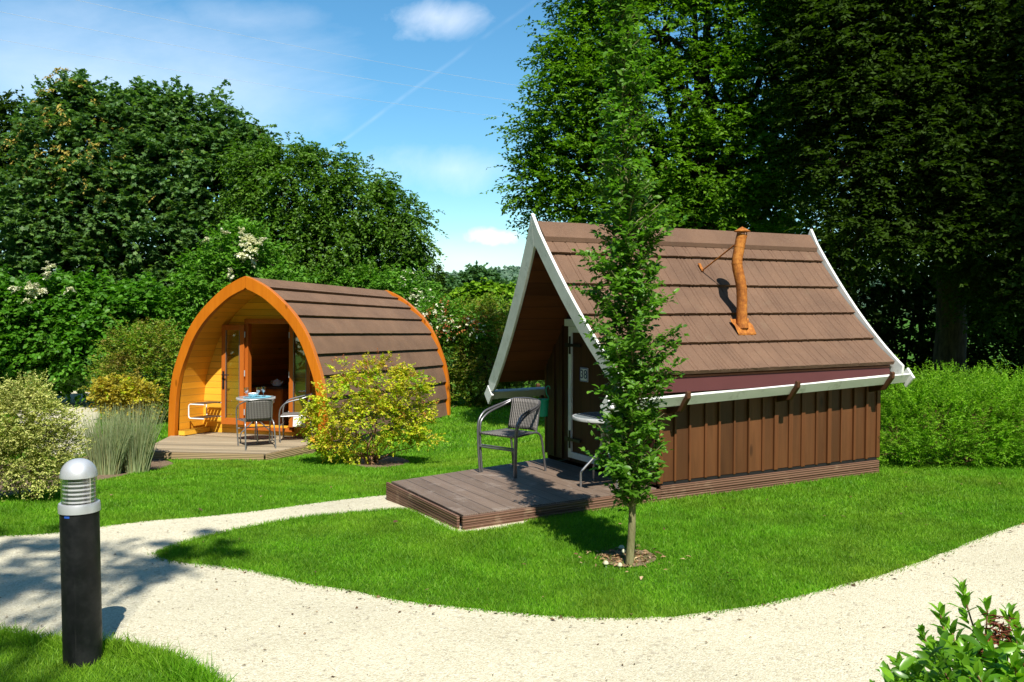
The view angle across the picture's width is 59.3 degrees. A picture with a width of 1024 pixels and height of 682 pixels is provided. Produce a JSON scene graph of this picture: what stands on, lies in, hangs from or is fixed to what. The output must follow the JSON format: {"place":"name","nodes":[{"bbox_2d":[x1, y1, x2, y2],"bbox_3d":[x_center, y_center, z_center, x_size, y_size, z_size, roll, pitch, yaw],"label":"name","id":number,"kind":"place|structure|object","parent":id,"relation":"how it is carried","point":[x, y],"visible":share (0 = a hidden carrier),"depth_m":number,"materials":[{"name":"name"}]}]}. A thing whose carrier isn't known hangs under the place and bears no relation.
{"place":"outdoors","nodes":[
{"label":"outdoors","id":0,"kind":"place"},
{"bbox_2d":[10,391,98,456],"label":"gravel path","id":1,"kind":"structure","parent":0,"point":[73,401],"depth_m":19.43,"materials":[{"name":"beige gravel"}]},
{"bbox_2d":[0,0,995,275],"label":"sky","id":2,"kind":"structure","parent":0,"point":[443,156],"materials":[{"name":"blue"}]},
{"bbox_2d":[0,495,1023,681],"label":"gravel path","id":3,"kind":"structure","parent":0,"point":[34,559],"depth_m":4.92,"materials":[{"name":"beige gravel"}]},
{"bbox_2d":[0,317,1023,681],"bbox_3d":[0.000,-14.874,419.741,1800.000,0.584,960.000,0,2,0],"label":"lawn","id":4,"kind":"structure","parent":0,"point":[316,551],"depth_m":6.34,"materials":[{"name":"green plant"}]},
{"bbox_2d":[0,85,75,316],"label":"deciduous tree","id":5,"kind":"object","parent":4,"relation":"on","point":[5,107],"visible":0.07,"depth_m":25.27,"materials":[{"name":"green plant"}]},
{"bbox_2d":[58,458,102,667],"bbox_3d":[-2.104,1.119,4.394,0.190,1.096,0.190,0,2,0],"label":"bollard light","id":6,"kind":"object","parent":4,"relation":"on","point":[79,506],"visible":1,"depth_m":4.32,"materials":[{"name":"black painted metal"},{"name":"silver metal paint"},{"name":"clear glass"}]},
{"bbox_2d":[0,66,161,355],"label":"maple tree","id":7,"kind":"object","parent":4,"relation":"on","point":[75,114],"visible":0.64,"depth_m":22.94,"materials":[{"name":"green plant"}]},
{"bbox_2d":[0,456,172,495],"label":"planting bed","id":8,"kind":"object","parent":4,"relation":"on","point":[158,463],"visible":0.15,"depth_m":10.77,"materials":[{"name":"soil"}]},
{"bbox_2d":[0,368,95,501],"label":"variegated bush","id":9,"kind":"object","parent":8,"relation":"on","point":[40,432],"visible":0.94,"depth_m":8.06,"materials":[{"name":"green plant"}]},
{"bbox_2d":[73,404,138,474],"bbox_3d":[-4.959,1.204,10.967,0.803,0.865,0.840,-2,3,-39],"label":"reed clump","id":10,"kind":"object","parent":8,"relation":"on","point":[105,454],"visible":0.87,"depth_m":10.88,"materials":[{"name":"green plant"}]},
{"bbox_2d":[81,370,163,423],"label":"golden shrub","id":11,"kind":"object","parent":8,"relation":"on","point":[129,392],"visible":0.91,"depth_m":12.20,"materials":[{"name":"yellow plant"}]},
{"bbox_2d":[101,400,168,472],"bbox_3d":[-4.748,1.202,11.352,0.826,0.914,0.892,2,3,43],"label":"reed clump","id":12,"kind":"object","parent":8,"relation":"on","point":[138,457],"visible":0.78,"depth_m":11.23,"materials":[{"name":"green plant"}]},
{"bbox_2d":[0,261,190,406],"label":"hazel hedge","id":13,"kind":"object","parent":4,"relation":"on","point":[60,331],"visible":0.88,"depth_m":19.87,"materials":[{"name":"green plant"}]},
{"bbox_2d":[66,375,138,411],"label":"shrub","id":14,"kind":"object","parent":4,"relation":"on","point":[88,389],"visible":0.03,"depth_m":19.37,"materials":[{"name":"green plant"}]},
{"bbox_2d":[77,312,184,420],"bbox_3d":[-7.253,0.531,17.534,2.560,2.208,1.733,0,2,0],"label":"red tipped hedge","id":15,"kind":"object","parent":4,"relation":"on","point":[147,362],"visible":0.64,"depth_m":17.20,"materials":[{"name":"green plant"}]},
{"bbox_2d":[64,75,282,367],"bbox_3d":[-9.059,-2.873,24.462,5.977,8.659,4.164,0,2,0],"label":"maple tree","id":16,"kind":"object","parent":4,"relation":"on","point":[185,147],"visible":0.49,"depth_m":23.43,"materials":[{"name":"green plant"}]},
{"bbox_2d":[148,436,314,460],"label":"wooden deck","id":17,"kind":"structure","parent":4,"relation":"on","point":[184,447],"depth_m":13.48,"materials":[{"name":"brown wood"}]},
{"bbox_2d":[235,399,275,449],"bbox_3d":[-3.859,1.228,13.619,0.543,0.758,0.544,-1,3,-27],"label":"wicker chair","id":18,"kind":"object","parent":17,"relation":"on","point":[259,409],"visible":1,"depth_m":13.45,"materials":[{"name":"grey wicker"}]},
{"bbox_2d":[236,395,275,443],"bbox_3d":[-4.020,1.232,14.141,0.606,0.704,0.606,0,2,0],"label":"bistro table","id":19,"kind":"object","parent":17,"relation":"on","point":[240,398],"visible":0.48,"depth_m":14.08,"materials":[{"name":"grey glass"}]},
{"bbox_2d":[243,395,270,398],"bbox_3d":[-4.000,0.879,14.127,0.430,0.007,0.430,0,2,0],"label":"serving tray","id":20,"kind":"object","parent":19,"relation":"on","point":[257,396],"visible":0.95,"depth_m":14.05,"materials":[{"name":"blue"}]},
{"bbox_2d":[248,393,257,396],"bbox_3d":[-4.055,0.846,14.095,0.170,0.060,0.170,0,2,0],"label":"bowl","id":21,"kind":"object","parent":20,"relation":"on","point":[252,394],"visible":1,"depth_m":14.05,"materials":[{"name":"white ceramic"}]},
{"bbox_2d":[278,392,315,442],"bbox_3d":[-3.406,1.200,14.313,0.544,0.758,0.543,0,2,-8],"label":"wicker chair","id":22,"kind":"object","parent":17,"relation":"on","point":[289,414],"visible":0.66,"depth_m":14.24,"materials":[{"name":"grey metal"}]},
{"bbox_2d":[141,211,323,350],"bbox_3d":[-6.421,-0.764,20.804,4.412,4.506,2.370,0,2,0],"label":"elder bush","id":23,"kind":"object","parent":4,"relation":"on","point":[238,262],"visible":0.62,"depth_m":20.30,"materials":[{"name":"green plant"}]},
{"bbox_2d":[168,276,450,451],"bbox_3d":[-3.461,0.338,16.745,2.950,2.788,5.052,1,1,18],"label":"camping pod","id":24,"kind":"object","parent":4,"relation":"on","point":[246,332],"visible":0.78,"depth_m":15.20,"materials":[{"name":"orange wood"}]},
{"bbox_2d":[188,401,220,419],"bbox_3d":[-5.143,1.158,15.075,0.310,0.265,0.482,1,1,18],"label":"wall rack","id":25,"kind":"object","parent":24,"relation":"attached to","point":[206,415],"depth_m":15.00,"materials":[{"name":"silver metal"}]},
{"bbox_2d":[221,325,244,424],"bbox_3d":[-4.693,0.567,15.111,0.437,1.675,0.115,1,1,13],"label":"door","id":26,"kind":"structure","parent":24,"relation":"in","point":[224,420],"depth_m":15.12,"materials":[{"name":"brown wood"}]},
{"bbox_2d":[251,384,288,425],"bbox_3d":[-4.315,1.182,16.496,0.800,0.735,0.840,1,1,18],"label":"cabinet","id":27,"kind":"object","parent":24,"relation":"on","point":[281,394],"visible":0.38,"depth_m":16.06,"materials":[{"name":"brown wood"}]},
{"bbox_2d":[271,379,282,386],"bbox_3d":[-4.230,0.749,16.201,0.180,0.142,0.211,-1,3,-32],"label":"kettle","id":28,"kind":"object","parent":27,"relation":"on","point":[276,383],"visible":1,"depth_m":16.14,"materials":[{"name":"grey metal"}]},
{"bbox_2d":[293,416,304,426],"bbox_3d":[-3.475,1.311,14.723,0.240,0.190,0.012,1,-5,19],"label":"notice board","id":29,"kind":"object","parent":24,"relation":"attached to","point":[295,422],"visible":0.51,"depth_m":14.73,"materials":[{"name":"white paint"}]},
{"bbox_2d":[288,326,311,427],"bbox_3d":[-3.474,0.583,14.737,0.437,1.675,0.049,1,1,23],"label":"door","id":30,"kind":"structure","parent":24,"relation":"in","point":[291,374],"depth_m":14.77,"materials":[{"name":"brown wood"}]},
{"bbox_2d":[209,131,448,307],"bbox_3d":[-4.607,-1.883,22.926,6.085,6.798,3.659,0,2,0],"label":"linden tree","id":31,"kind":"object","parent":4,"relation":"on","point":[317,231],"visible":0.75,"depth_m":22.20,"materials":[{"name":"green plant"}]},
{"bbox_2d":[297,256,446,322],"bbox_3d":[-3.697,-0.324,22.105,4.358,3.477,2.463,0,2,0],"label":"flowering shrub","id":32,"kind":"object","parent":4,"relation":"on","point":[401,287],"visible":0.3,"depth_m":21.63,"materials":[{"name":"green plant"}]},
{"bbox_2d":[350,456,408,466],"bbox_3d":[-1.850,1.707,12.806,0.910,0.155,1.875,-1,3,-24],"label":"planting bed","id":33,"kind":"object","parent":4,"relation":"on","point":[386,461],"visible":0.55,"depth_m":12.79,"materials":[{"name":"soil"}]},
{"bbox_2d":[294,348,447,464],"bbox_3d":[-1.955,0.910,12.478,2.059,1.655,1.364,1,2,22],"label":"yellow bush","id":34,"kind":"object","parent":33,"relation":"on","point":[401,418],"visible":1,"depth_m":12.37,"materials":[{"name":"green plant"}]},
{"bbox_2d":[422,263,451,312],"bbox_3d":[-2.230,-0.438,25.973,0.991,3.610,0.987,-1,3,-29],"label":"young tree","id":35,"kind":"object","parent":4,"relation":"on","point":[442,279],"visible":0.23,"depth_m":25.86,"materials":[{"name":"green plant"}]},
{"bbox_2d":[422,279,462,300],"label":"deciduous tree","id":36,"kind":"object","parent":4,"relation":"on","point":[448,284],"depth_m":61.28,"materials":[{"name":"green plant"}]},
{"bbox_2d":[417,289,505,403],"bbox_3d":[-1.416,0.169,20.006,2.559,2.673,1.991,0,2,0],"label":"rose shrub","id":37,"kind":"object","parent":4,"relation":"on","point":[433,310],"visible":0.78,"depth_m":19.94,"materials":[{"name":"green plant"}]},
{"bbox_2d":[434,277,515,379],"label":"bush","id":38,"kind":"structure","parent":4,"relation":"on","point":[477,289],"depth_m":25.69,"materials":[{"name":"green plant"}]},
{"bbox_2d":[446,260,516,289],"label":"deciduous tree","id":39,"kind":"object","parent":4,"relation":"on","point":[475,273],"visible":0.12,"depth_m":69.02,"materials":[{"name":"green plant"}]},
{"bbox_2d":[421,290,544,407],"bbox_3d":[-0.447,0.164,20.639,3.622,2.760,2.126,0,2,0],"label":"red tipped hedge","id":40,"kind":"object","parent":4,"relation":"on","point":[466,372],"visible":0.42,"depth_m":20.26,"materials":[{"name":"green plant"}]},
{"bbox_2d":[0,472,1023,679],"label":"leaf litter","id":41,"kind":"object","parent":4,"relation":"on","point":[528,602],"visible":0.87,"depth_m":5.37,"materials":[{"name":"brown plant"}]},
{"bbox_2d":[386,458,660,529],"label":"wooden deck","id":42,"kind":"structure","parent":4,"relation":"on","point":[488,496],"depth_m":7.86,"materials":[{"name":"brown wood"}]},
{"bbox_2d":[477,397,546,478],"bbox_3d":[0.010,0.926,8.812,0.516,0.720,0.516,2,3,41],"label":"wicker chair","id":43,"kind":"object","parent":42,"relation":"on","point":[524,412],"visible":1,"depth_m":8.83,"materials":[{"name":"grey wicker"}]},
{"bbox_2d":[572,412,617,488],"bbox_3d":[0.845,0.993,8.167,0.606,0.634,0.606,0,2,0],"label":"bistro table","id":44,"kind":"object","parent":42,"relation":"on","point":[588,417],"visible":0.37,"depth_m":8.11,"materials":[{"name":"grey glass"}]},
{"bbox_2d":[579,543,690,578],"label":"mulch","id":45,"kind":"object","parent":4,"relation":"on","point":[619,554],"visible":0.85,"depth_m":6.17,"materials":[{"name":"brown wood"}]},
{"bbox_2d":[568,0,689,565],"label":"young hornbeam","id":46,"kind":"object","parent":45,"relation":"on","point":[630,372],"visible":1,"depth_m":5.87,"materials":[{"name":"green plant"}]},
{"bbox_2d":[480,0,840,239],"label":"hornbeam tree","id":47,"kind":"object","parent":4,"relation":"on","point":[702,182],"visible":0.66,"depth_m":14.28,"materials":[{"name":"green plant"}]},
{"bbox_2d":[484,213,914,499],"bbox_3d":[1.837,0.126,9.441,3.808,2.728,2.626,-1,3,-29],"label":"garden cabin","id":48,"kind":"object","parent":4,"relation":"on","point":[789,364],"visible":0.78,"depth_m":8.87,"materials":[{"name":"brown wood"}]},
{"bbox_2d":[539,373,549,416],"bbox_3d":[0.324,0.484,9.356,0.127,0.600,0.127,-2,3,-37],"label":"bucket","id":49,"kind":"object","parent":48,"relation":"hanging from","point":[544,407],"visible":0.91,"depth_m":9.32,"materials":[{"name":"teal plastic"}]},
{"bbox_2d":[564,326,626,466],"bbox_3d":[0.806,0.536,8.818,0.065,1.340,0.990,-1,3,-29],"label":"door","id":50,"kind":"structure","parent":48,"relation":"in","point":[582,373],"depth_m":9.00,"materials":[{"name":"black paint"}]},
{"bbox_2d":[602,2,1023,413],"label":"yew hedge","id":51,"kind":"object","parent":4,"relation":"on","point":[919,301],"visible":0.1,"depth_m":18.29,"materials":[{"name":"green plant"}]},
{"bbox_2d":[738,0,1023,431],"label":"beech tree","id":52,"kind":"object","parent":4,"relation":"on","point":[962,204],"visible":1,"depth_m":12.89,"materials":[{"name":"green plant"}]},
{"bbox_2d":[877,354,1023,470],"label":"feathery hedge","id":53,"kind":"object","parent":4,"relation":"on","point":[950,394],"visible":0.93,"depth_m":9.66,"materials":[{"name":"green plant"}]},
{"bbox_2d":[861,270,1015,316],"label":"hill","id":54,"kind":"structure","parent":0,"point":[904,310],"depth_m":178.28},
{"bbox_2d":[118,265,1001,312],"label":"distant woods","id":55,"kind":"object","parent":54,"relation":"on","point":[509,272],"visible":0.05,"depth_m":332.16,"materials":[{"name":"green plant"}]},
{"bbox_2d":[869,577,1023,681],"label":"laurel bush","id":56,"kind":"object","parent":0,"point":[982,660],"visible":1,"depth_m":2.53,"materials":[{"name":"green plant"}]}
]}

